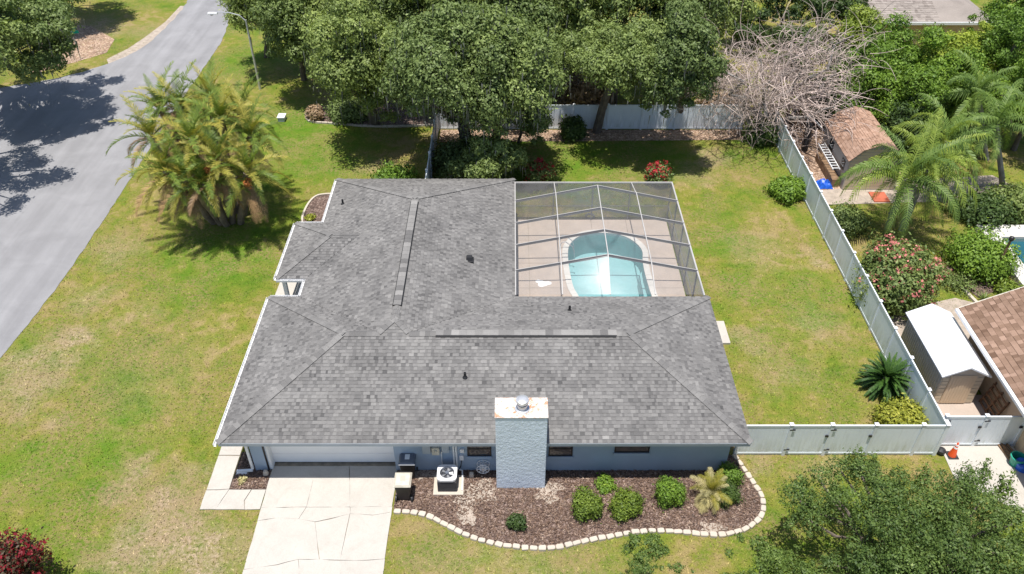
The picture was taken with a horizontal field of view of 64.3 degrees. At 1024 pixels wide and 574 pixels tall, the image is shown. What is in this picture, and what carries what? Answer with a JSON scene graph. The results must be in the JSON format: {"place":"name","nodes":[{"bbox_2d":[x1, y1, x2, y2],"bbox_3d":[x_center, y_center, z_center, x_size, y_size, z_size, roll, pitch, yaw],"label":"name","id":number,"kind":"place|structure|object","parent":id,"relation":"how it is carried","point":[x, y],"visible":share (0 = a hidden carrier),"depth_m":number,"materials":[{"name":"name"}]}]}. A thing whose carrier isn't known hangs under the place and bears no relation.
{"place":"outdoors","nodes":[
{"label":"outdoors","id":0,"kind":"place"},
{"bbox_2d":[32,25,114,71],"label":"corner soil","id":1,"kind":"structure","parent":0,"point":[96,43],"depth_m":63.40,"materials":[{"name":"brown soil"}]},
{"bbox_2d":[0,0,228,357],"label":"road","id":2,"kind":"structure","parent":0,"point":[61,171],"depth_m":50.20,"materials":[{"name":"grey asphalt"}]},
{"bbox_2d":[107,6,183,62],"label":"verge soil","id":3,"kind":"structure","parent":0,"point":[150,37],"depth_m":63.73,"materials":[{"name":"beige soil"}]},
{"bbox_2d":[242,462,396,573],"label":"driveway","id":4,"kind":"structure","parent":0,"point":[324,517],"depth_m":29.63,"materials":[{"name":"concrete"}]},
{"bbox_2d":[0,0,1023,573],"bbox_3d":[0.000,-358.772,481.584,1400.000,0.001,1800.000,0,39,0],"label":"ground","id":5,"kind":"structure","parent":0,"point":[122,22],"depth_m":37.80,"materials":[{"name":"green plant"}]},
{"bbox_2d":[0,16,30,75],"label":"oak tree","id":6,"kind":"object","parent":5,"relation":"on","point":[13,25],"visible":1,"depth_m":46.59,"materials":[{"name":"green plant"}]},
{"bbox_2d":[0,522,64,573],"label":"crape myrtle","id":7,"kind":"object","parent":5,"relation":"on","point":[13,558],"visible":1,"depth_m":26.53,"materials":[{"name":"red plant"}]},
{"bbox_2d":[0,4,79,105],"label":"oak tree","id":8,"kind":"object","parent":5,"relation":"on","point":[39,59],"visible":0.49,"depth_m":49.05,"materials":[{"name":"green plant"}]},
{"bbox_2d":[0,0,87,68],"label":"oak tree","id":9,"kind":"object","parent":5,"relation":"on","point":[58,22],"visible":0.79,"depth_m":48.57,"materials":[{"name":"green plant"}]},
{"bbox_2d":[105,58,293,229],"bbox_3d":[-16.118,-7.072,42.819,10.269,7.850,10.086,0,39,0],"label":"palm tree","id":10,"kind":"object","parent":5,"relation":"on","point":[201,186],"visible":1,"depth_m":41.09,"materials":[{"name":"green plant"}]},
{"bbox_2d":[216,0,268,57],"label":"oak tree","id":11,"kind":"object","parent":5,"relation":"on","point":[235,6],"visible":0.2,"depth_m":54.67,"materials":[{"name":"green plant"}]},
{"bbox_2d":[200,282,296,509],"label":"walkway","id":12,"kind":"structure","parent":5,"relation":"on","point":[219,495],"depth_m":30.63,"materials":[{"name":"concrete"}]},
{"bbox_2d":[230,452,271,489],"bbox_3d":[-9.955,7.073,31.404,1.370,0.050,1.780,0,39,0],"label":"planter bed","id":13,"kind":"object","parent":5,"relation":"on","point":[252,483],"visible":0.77,"depth_m":31.08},
{"bbox_2d":[239,0,322,80],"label":"oak tree","id":14,"kind":"object","parent":5,"relation":"on","point":[278,16],"visible":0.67,"depth_m":51.24,"materials":[{"name":"green plant"}]},
{"bbox_2d":[289,0,332,50],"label":"oak tree","id":15,"kind":"object","parent":5,"relation":"on","point":[314,3],"visible":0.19,"depth_m":50.91,"materials":[{"name":"green plant"}]},
{"bbox_2d":[303,195,329,221],"bbox_3d":[-10.478,-4.290,45.387,2.072,0.050,3.142,0,39,0],"label":"side mulch bed","id":16,"kind":"object","parent":5,"relation":"on","point":[317,206],"visible":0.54,"depth_m":45.53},
{"bbox_2d":[314,101,434,125],"bbox_3d":[-9.300,-11.589,54.373,8.757,0.045,3.668,0,39,0],"label":"oak mulch bed","id":17,"kind":"object","parent":5,"relation":"on","point":[404,119],"visible":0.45,"depth_m":53.75,"materials":[{"name":"brown wood"}]},
{"bbox_2d":[321,96,368,126],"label":"shrub","id":18,"kind":"object","parent":17,"relation":"on","point":[348,115],"visible":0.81,"depth_m":52.87,"materials":[{"name":"green plant"}]},
{"bbox_2d":[291,0,423,129],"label":"oak tree","id":19,"kind":"object","parent":17,"relation":"on","point":[345,45],"visible":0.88,"depth_m":45.25,"materials":[{"name":"green plant"}]},
{"bbox_2d":[368,0,432,106],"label":"oak tree","id":20,"kind":"object","parent":17,"relation":"on","point":[394,11],"visible":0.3,"depth_m":48.71,"materials":[{"name":"green plant"}]},
{"bbox_2d":[367,158,421,178],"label":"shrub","id":21,"kind":"object","parent":5,"relation":"on","point":[390,172],"visible":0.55,"depth_m":47.22,"materials":[{"name":"green plant"}]},
{"bbox_2d":[371,0,521,139],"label":"oak tree","id":22,"kind":"object","parent":5,"relation":"on","point":[427,71],"visible":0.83,"depth_m":42.14,"materials":[{"name":"green plant"}]},
{"bbox_2d":[424,131,485,178],"bbox_3d":[-2.922,-7.514,48.496,4.920,2.993,5.250,0,39,0],"label":"shrub","id":23,"kind":"object","parent":5,"relation":"on","point":[451,150],"visible":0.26,"depth_m":47.96,"materials":[{"name":"green plant"}]},
{"bbox_2d":[213,178,752,487],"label":"house","id":24,"kind":"structure","parent":5,"relation":"on","point":[405,320],"depth_m":31.23,"materials":[{"name":"grey"}]},
{"bbox_2d":[271,446,394,461],"bbox_3d":[-6.875,5.964,31.002,4.810,2.140,0.125,0,39,0],"label":"garage door","id":25,"kind":"structure","parent":24,"relation":"in","point":[280,453],"depth_m":31.32,"materials":[{"name":"white metal"}]},
{"bbox_2d":[444,133,528,178],"bbox_3d":[-1.420,-7.288,46.117,4.224,3.932,4.904,29,47,31],"label":"shrub","id":26,"kind":"object","parent":5,"relation":"on","point":[504,159],"visible":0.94,"depth_m":45.15,"materials":[{"name":"green plant"}]},
{"bbox_2d":[420,0,570,45],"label":"oak tree","id":27,"kind":"object","parent":5,"relation":"on","point":[526,8],"visible":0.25,"depth_m":47.95,"materials":[{"name":"green plant"}]},
{"bbox_2d":[231,453,761,548],"bbox_3d":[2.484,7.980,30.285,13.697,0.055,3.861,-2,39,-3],"label":"mulch bed","id":28,"kind":"object","parent":5,"relation":"on","point":[540,505],"visible":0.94,"depth_m":30.02,"materials":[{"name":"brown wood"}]},
{"bbox_2d":[393,472,412,501],"bbox_3d":[-4.000,7.377,30.170,0.660,1.036,0.754,0,39,0],"label":"wheelie bin","id":29,"kind":"object","parent":28,"relation":"on","point":[402,484],"visible":1,"depth_m":29.85,"materials":[{"name":"beige plastic"}]},
{"bbox_2d":[433,475,463,495],"bbox_3d":[-2.385,7.505,30.801,1.130,0.100,0.900,0,39,0],"label":"concrete pad","id":30,"kind":"object","parent":28,"relation":"on","point":[459,491],"visible":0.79,"depth_m":30.57,"materials":[{"name":"concrete"}]},
{"bbox_2d":[437,464,462,490],"bbox_3d":[-2.316,7.090,30.669,0.949,0.730,0.999,0,39,0],"label":"air conditioner","id":31,"kind":"object","parent":30,"relation":"on","point":[447,477],"visible":1,"depth_m":30.35,"materials":[{"name":"white metal"}]},
{"bbox_2d":[570,484,606,524],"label":"shrub","id":32,"kind":"object","parent":28,"relation":"on","point":[587,504],"visible":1,"depth_m":29.38,"materials":[{"name":"green plant"}]},
{"bbox_2d":[607,482,645,524],"bbox_3d":[4.172,7.950,29.673,1.433,1.224,1.555,18,43,21],"label":"shrub","id":33,"kind":"object","parent":28,"relation":"on","point":[625,504],"visible":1,"depth_m":29.48,"materials":[{"name":"green plant"}]},
{"bbox_2d":[652,475,688,512],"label":"shrub","id":34,"kind":"object","parent":28,"relation":"on","point":[670,491],"visible":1,"depth_m":29.81,"materials":[{"name":"green plant"}]},
{"bbox_2d":[689,468,732,513],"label":"palm","id":35,"kind":"object","parent":28,"relation":"on","point":[709,486],"visible":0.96,"depth_m":29.80,"materials":[{"name":"yellow plant"}]},
{"bbox_2d":[713,461,744,486],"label":"shrub","id":36,"kind":"object","parent":28,"relation":"on","point":[731,472],"visible":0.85,"depth_m":30.61,"materials":[{"name":"green plant"}]},
{"bbox_2d":[717,478,745,509],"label":"shrub","id":37,"kind":"object","parent":28,"relation":"on","point":[730,491],"visible":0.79,"depth_m":29.96,"materials":[{"name":"green plant"}]},
{"bbox_2d":[439,0,572,156],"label":"oak tree","id":38,"kind":"object","parent":5,"relation":"on","point":[538,65],"visible":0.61,"depth_m":42.64,"materials":[{"name":"green plant"}]},
{"bbox_2d":[506,94,553,145],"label":"tree","id":39,"kind":"object","parent":5,"relation":"on","point":[530,129],"visible":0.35,"depth_m":47.63,"materials":[{"name":"green plant"}]},
{"bbox_2d":[523,155,558,181],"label":"flowering plant","id":40,"kind":"object","parent":5,"relation":"on","point":[539,169],"visible":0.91,"depth_m":46.95,"materials":[{"name":"green plant"}]},
{"bbox_2d":[494,0,612,58],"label":"oak tree","id":41,"kind":"object","parent":5,"relation":"on","point":[559,3],"visible":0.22,"depth_m":50.78,"materials":[{"name":"green plant"}]},
{"bbox_2d":[394,454,765,551],"bbox_3d":[2.666,8.419,29.679,13.657,0.171,3.444,-7,40,-9],"label":"stone border","id":42,"kind":"object","parent":5,"relation":"on","point":[602,537],"visible":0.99,"depth_m":29.16,"materials":[{"name":"white stone"}]},
{"bbox_2d":[552,61,608,104],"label":"yard soil","id":43,"kind":"structure","parent":5,"relation":"on","point":[558,100],"depth_m":55.68,"materials":[{"name":"brown soil"}]},
{"bbox_2d":[546,67,604,104],"bbox_3d":[4.939,-13.575,55.881,5.168,3.020,5.175,0,39,0],"label":"shrub","id":44,"kind":"object","parent":43,"relation":"on","point":[580,92],"visible":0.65,"depth_m":54.90,"materials":[{"name":"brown plant"}]},
{"bbox_2d":[438,103,743,129],"bbox_3d":[5.025,-10.907,52.086,19.710,1.830,0.160,0,39,0],"label":"white fence","id":45,"kind":"object","parent":5,"relation":"on","point":[626,117],"visible":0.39,"depth_m":52.12,"materials":[{"name":"plastic"}]},
{"bbox_2d":[439,130,744,141],"bbox_3d":[5.100,-9.630,51.964,19.400,0.042,1.600,0,39,0],"label":"fence mulch bed","id":46,"kind":"object","parent":5,"relation":"on","point":[635,135],"visible":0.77,"depth_m":51.97,"materials":[{"name":"brown soil"}]},
{"bbox_2d":[557,114,588,141],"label":"shrub","id":47,"kind":"object","parent":46,"relation":"on","point":[574,128],"visible":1,"depth_m":51.00,"materials":[{"name":"green plant"}]},
{"bbox_2d":[552,11,710,133],"bbox_3d":[6.859,-11.940,48.388,9.139,8.333,9.306,29,47,31],"label":"oak tree","id":48,"kind":"object","parent":46,"relation":"on","point":[611,55],"visible":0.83,"depth_m":45.51,"materials":[{"name":"green plant"}]},
{"bbox_2d":[516,220,684,296],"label":"pool deck","id":49,"kind":"structure","parent":5,"relation":"on","point":[667,281],"depth_m":42.24,"materials":[{"name":"concrete"}]},
{"bbox_2d":[514,182,704,296],"bbox_3d":[4.308,-2.035,39.874,8.355,3.362,9.415,0,39,0],"label":"screen enclosure","id":50,"kind":"object","parent":49,"relation":"on","point":[557,201],"visible":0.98,"depth_m":43.18,"materials":[{"name":"white metal"}]},
{"bbox_2d":[562,229,657,296],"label":"swimming pool","id":51,"kind":"structure","parent":49,"relation":"in","point":[588,278],"depth_m":42.97,"materials":[{"name":"liquid"}]},
{"bbox_2d":[556,0,675,104],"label":"oak tree","id":52,"kind":"object","parent":5,"relation":"on","point":[580,10],"visible":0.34,"depth_m":49.53,"materials":[{"name":"green plant"}]},
{"bbox_2d":[620,530,693,573],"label":"tree","id":53,"kind":"object","parent":5,"relation":"on","point":[659,550],"visible":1,"depth_m":25.40,"materials":[{"name":"green plant"}]},
{"bbox_2d":[643,160,675,184],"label":"flowering plant","id":54,"kind":"object","parent":5,"relation":"on","point":[658,172],"visible":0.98,"depth_m":46.86,"materials":[{"name":"red plant"}]},
{"bbox_2d":[607,0,735,29],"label":"oak tree","id":55,"kind":"object","parent":5,"relation":"on","point":[653,9],"visible":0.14,"depth_m":51.31,"materials":[{"name":"green plant"}]},
{"bbox_2d":[634,0,737,128],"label":"oak tree","id":56,"kind":"object","parent":5,"relation":"on","point":[691,36],"visible":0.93,"depth_m":43.80,"materials":[{"name":"green plant"}]},
{"bbox_2d":[698,0,763,47],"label":"oak tree","id":57,"kind":"object","parent":5,"relation":"on","point":[733,9],"visible":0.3,"depth_m":53.82,"materials":[{"name":"green plant"}]},
{"bbox_2d":[727,5,771,47],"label":"leafy tree","id":58,"kind":"object","parent":5,"relation":"on","point":[765,14],"visible":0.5,"depth_m":60.76,"materials":[{"name":"green plant"}]},
{"bbox_2d":[739,117,792,150],"bbox_3d":[15.872,-9.643,51.118,3.142,2.248,3.257,-27,46,-30],"label":"shrub","id":59,"kind":"object","parent":5,"relation":"on","point":[767,136],"visible":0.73,"depth_m":50.67,"materials":[{"name":"green plant"}]},
{"bbox_2d":[723,532,819,573],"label":"oak tree","id":60,"kind":"object","parent":5,"relation":"on","point":[768,553],"visible":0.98,"depth_m":25.20,"materials":[{"name":"green plant"}]},
{"bbox_2d":[654,0,903,158],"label":"bare tree","id":61,"kind":"object","parent":5,"relation":"on","point":[781,95],"visible":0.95,"depth_m":49.05,"materials":[{"name":"grey plant"}]},
{"bbox_2d":[763,169,806,205],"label":"shrub","id":62,"kind":"object","parent":5,"relation":"on","point":[790,189],"visible":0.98,"depth_m":45.86,"materials":[{"name":"green plant"}]},
{"bbox_2d":[756,0,828,24],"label":"leafy tree","id":63,"kind":"object","parent":5,"relation":"on","point":[795,9],"visible":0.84,"depth_m":62.33,"materials":[{"name":"green plant"}]},
{"bbox_2d":[758,18,827,67],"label":"leafy tree","id":64,"kind":"object","parent":5,"relation":"on","point":[788,39],"visible":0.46,"depth_m":58.18,"materials":[{"name":"green plant"}]},
{"bbox_2d":[802,0,871,45],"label":"leafy tree","id":65,"kind":"object","parent":5,"relation":"on","point":[839,6],"visible":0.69,"depth_m":60.04,"materials":[{"name":"green plant"}]},
{"bbox_2d":[733,422,950,455],"bbox_3d":[12.650,5.869,31.443,7.960,1.830,0.160,0,39,0],"label":"white fence","id":66,"kind":"object","parent":5,"relation":"on","point":[834,438],"visible":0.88,"depth_m":31.43,"materials":[{"name":"plastic"}]},
{"bbox_2d":[829,199,877,240],"bbox_3d":[18.027,-3.497,43.956,2.916,1.869,3.157,0,39,0],"label":"shrub","id":67,"kind":"object","parent":5,"relation":"on","point":[847,219],"visible":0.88,"depth_m":43.48,"materials":[{"name":"green plant"}]},
{"bbox_2d":[830,0,884,78],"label":"leafy tree","id":68,"kind":"object","parent":5,"relation":"on","point":[864,15],"visible":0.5,"depth_m":54.95,"materials":[{"name":"green plant"}]},
{"bbox_2d":[775,113,949,424],"bbox_3d":[16.550,-2.216,41.392,0.160,1.830,25.520,0,39,0],"label":"white fence","id":69,"kind":"object","parent":5,"relation":"on","point":[882,328],"visible":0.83,"depth_m":39.00,"materials":[{"name":"plastic"}]},
{"bbox_2d":[831,8,920,97],"bbox_3d":[24.025,-14.514,52.675,5.425,6.804,5.406,-25,45,-27],"label":"leafy tree","id":70,"kind":"object","parent":5,"relation":"on","point":[899,31],"visible":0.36,"depth_m":50.99,"materials":[{"name":"green plant"}]},
{"bbox_2d":[853,350,914,404],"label":"sago palm","id":71,"kind":"object","parent":5,"relation":"on","point":[885,378],"visible":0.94,"depth_m":34.21,"materials":[{"name":"green plant"}]},
{"bbox_2d":[767,444,1023,573],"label":"oak tree","id":72,"kind":"object","parent":5,"relation":"on","point":[937,552],"visible":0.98,"depth_m":25.21,"materials":[{"name":"green plant"}]},
{"bbox_2d":[867,392,928,424],"bbox_3d":[15.815,5.368,32.833,2.693,1.593,2.750,0,39,0],"label":"shrub","id":73,"kind":"object","parent":5,"relation":"on","point":[896,411],"visible":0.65,"depth_m":32.78,"materials":[{"name":"yellow plant"}]},
{"bbox_2d":[849,229,951,320],"bbox_3d":[18.123,-0.568,38.472,4.576,3.643,4.594,-29,47,-31],"label":"oleander","id":74,"kind":"object","parent":5,"relation":"on","point":[901,278],"visible":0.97,"depth_m":37.61,"materials":[{"name":"green plant"}]},
{"bbox_2d":[833,115,978,237],"bbox_3d":[19.602,-4.674,40.969,6.283,6.383,6.036,25,45,28],"label":"palm tree","id":75,"kind":"object","parent":5,"relation":"on","point":[886,170],"visible":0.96,"depth_m":40.02,"materials":[{"name":"green plant"}]},
{"bbox_2d":[859,106,990,231],"bbox_3d":[21.247,-5.576,42.054,5.031,6.324,5.626,-31,48,-32],"label":"palm tree","id":76,"kind":"object","parent":5,"relation":"on","point":[955,157],"visible":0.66,"depth_m":40.98,"materials":[{"name":"green plant"}]},
{"bbox_2d":[890,298,973,338],"bbox_3d":[19.901,2.342,37.228,4.767,0.046,5.716,0,39,0],"label":"dirt strip","id":77,"kind":"object","parent":5,"relation":"on","point":[953,305],"visible":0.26,"depth_m":38.56,"materials":[{"name":"beige soil"}]},
{"bbox_2d":[891,93,998,203],"bbox_3d":[23.345,-7.082,44.343,5.263,5.836,5.192,0,39,0],"label":"palm tree","id":78,"kind":"object","parent":5,"relation":"on","point":[949,131],"visible":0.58,"depth_m":43.39,"materials":[{"name":"green plant"}]},
{"bbox_2d":[916,18,999,110],"bbox_3d":[27.625,-13.412,51.340,5.087,6.782,5.901,27,46,29],"label":"leafy tree","id":79,"kind":"object","parent":5,"relation":"on","point":[971,37],"visible":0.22,"depth_m":49.46,"materials":[{"name":"green plant"}]},
{"bbox_2d":[927,44,995,123],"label":"leafy tree","id":80,"kind":"object","parent":5,"relation":"on","point":[960,100],"visible":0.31,"depth_m":48.45,"materials":[{"name":"green plant"}]},
{"bbox_2d":[937,395,992,416],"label":"shed slab","id":81,"kind":"structure","parent":5,"relation":"on","point":[974,408],"depth_m":33.86,"materials":[{"name":"concrete"}]},
{"bbox_2d":[901,304,991,402],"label":"garden shed","id":82,"kind":"structure","parent":81,"relation":"on","point":[950,365],"depth_m":33.91,"materials":[{"name":"beige metal"}]},
{"bbox_2d":[939,375,977,402],"bbox_3d":[18.350,4.223,33.524,1.060,1.600,0.050,0,39,0],"label":"door","id":83,"kind":"structure","parent":82,"relation":"in","point":[958,388],"depth_m":33.47,"materials":[{"name":"beige wood"}]},
{"bbox_2d":[978,382,1009,415],"bbox_3d":[19.720,4.710,33.337,0.367,1.181,1.200,0,39,0],"label":"pallet","id":84,"kind":"object","parent":81,"relation":"on","point":[994,401],"visible":0.87,"depth_m":33.34,"materials":[{"name":"brown wood"}]},
{"bbox_2d":[946,259,1005,297],"bbox_3d":[23.274,-0.686,40.951,2.514,0.050,3.813,29,47,31],"label":"neighbour bed","id":85,"kind":"object","parent":5,"relation":"on","point":[986,288],"visible":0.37,"depth_m":40.10,"materials":[{"name":"brown soil"}]},
{"bbox_2d":[942,267,981,299],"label":"weeds","id":86,"kind":"object","parent":85,"relation":"on","point":[960,284],"visible":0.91,"depth_m":39.74,"materials":[{"name":"green plant"}]},
{"bbox_2d":[937,217,1023,286],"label":"shrub","id":87,"kind":"object","parent":85,"relation":"on","point":[976,254],"visible":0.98,"depth_m":40.09,"materials":[{"name":"green plant"}]},
{"bbox_2d":[939,49,1023,160],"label":"palm tree","id":88,"kind":"object","parent":5,"relation":"on","point":[979,84],"visible":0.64,"depth_m":46.51,"materials":[{"name":"green plant"}]},
{"bbox_2d":[941,413,1023,446],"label":"white fence","id":89,"kind":"object","parent":5,"relation":"on","point":[987,429],"visible":0.91,"depth_m":31.75,"materials":[{"name":"plastic"}]},
{"bbox_2d":[941,446,1023,512],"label":"neighbour concrete","id":90,"kind":"object","parent":5,"relation":"on","point":[999,464],"visible":0.5,"depth_m":31.59,"materials":[{"name":"grey concrete"}]},
{"bbox_2d":[942,78,1023,186],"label":"palm tree","id":91,"kind":"object","parent":5,"relation":"on","point":[996,126],"visible":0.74,"depth_m":43.88,"materials":[{"name":"green plant"}]},
{"bbox_2d":[943,186,1023,233],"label":"shrub","id":92,"kind":"object","parent":5,"relation":"on","point":[994,211],"visible":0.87,"depth_m":43.81,"materials":[{"name":"green plant"}]},
{"bbox_2d":[948,3,1023,112],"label":"leafy tree","id":93,"kind":"object","parent":5,"relation":"on","point":[1007,52],"visible":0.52,"depth_m":49.62,"materials":[{"name":"green plant"}]},
{"bbox_2d":[955,286,1023,452],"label":"house","id":94,"kind":"structure","parent":5,"relation":"on","point":[994,326],"depth_m":33.44,"materials":[{"name":"brown"}]},
{"bbox_2d":[967,0,1023,68],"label":"leafy tree","id":95,"kind":"object","parent":5,"relation":"on","point":[1003,4],"visible":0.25,"depth_m":54.27,"materials":[{"name":"green plant"}]},
{"bbox_2d":[975,225,1023,286],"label":"pool deck","id":96,"kind":"structure","parent":5,"relation":"on","point":[1017,232],"depth_m":42.91,"materials":[{"name":"white concrete"}]},
{"bbox_2d":[981,177,1023,224],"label":"shrub","id":97,"kind":"object","parent":5,"relation":"on","point":[1017,193],"visible":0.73,"depth_m":44.37,"materials":[{"name":"green plant"}]},
{"bbox_2d":[982,49,1023,150],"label":"leafy tree","id":98,"kind":"object","parent":5,"relation":"on","point":[1016,74],"visible":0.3,"depth_m":48.40,"materials":[{"name":"green plant"}]},
{"bbox_2d":[787,121,906,189],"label":"litter ground","id":99,"kind":"structure","parent":0,"point":[810,161],"depth_m":50.49,"materials":[{"name":"brown plant"}]},
{"bbox_2d":[815,153,839,186],"bbox_3d":[18.675,-6.962,48.270,0.450,0.480,3.100,0,39,0],"label":"log rack","id":100,"kind":"object","parent":99,"relation":"on","point":[830,174],"visible":0.79,"depth_m":47.98,"materials":[{"name":"brown wood"}]},
{"bbox_2d":[819,106,902,189],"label":"garden shed","id":101,"kind":"structure","parent":99,"relation":"on","point":[846,154],"depth_m":46.78,"materials":[{"name":"beige wood"}]},
{"bbox_2d":[835,40,912,118],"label":"leafy tree","id":102,"kind":"object","parent":99,"relation":"on","point":[868,74],"visible":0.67,"depth_m":49.51,"materials":[{"name":"green plant"}]},
{"bbox_2d":[880,99,936,153],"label":"leafy tree","id":103,"kind":"object","parent":99,"relation":"on","point":[896,120],"visible":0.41,"depth_m":47.63,"materials":[{"name":"green plant"}]},
{"bbox_2d":[869,62,955,129],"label":"leafy tree","id":104,"kind":"object","parent":99,"relation":"on","point":[929,86],"visible":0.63,"depth_m":47.71,"materials":[{"name":"green plant"}]},
{"bbox_2d":[872,22,965,112],"bbox_3d":[25.131,-12.712,50.354,6.015,6.936,5.316,0,39,0],"label":"leafy tree","id":105,"kind":"object","parent":99,"relation":"on","point":[945,63],"visible":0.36,"depth_m":48.80,"materials":[{"name":"green plant"}]},
{"bbox_2d":[834,0,988,48],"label":"house","id":106,"kind":"structure","parent":0,"point":[951,15],"depth_m":61.01,"materials":[{"name":"beige"}]},
{"bbox_2d":[822,175,1011,204],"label":"neighbour patio","id":107,"kind":"structure","parent":0,"point":[831,196],"depth_m":46.66,"materials":[{"name":"beige concrete"}]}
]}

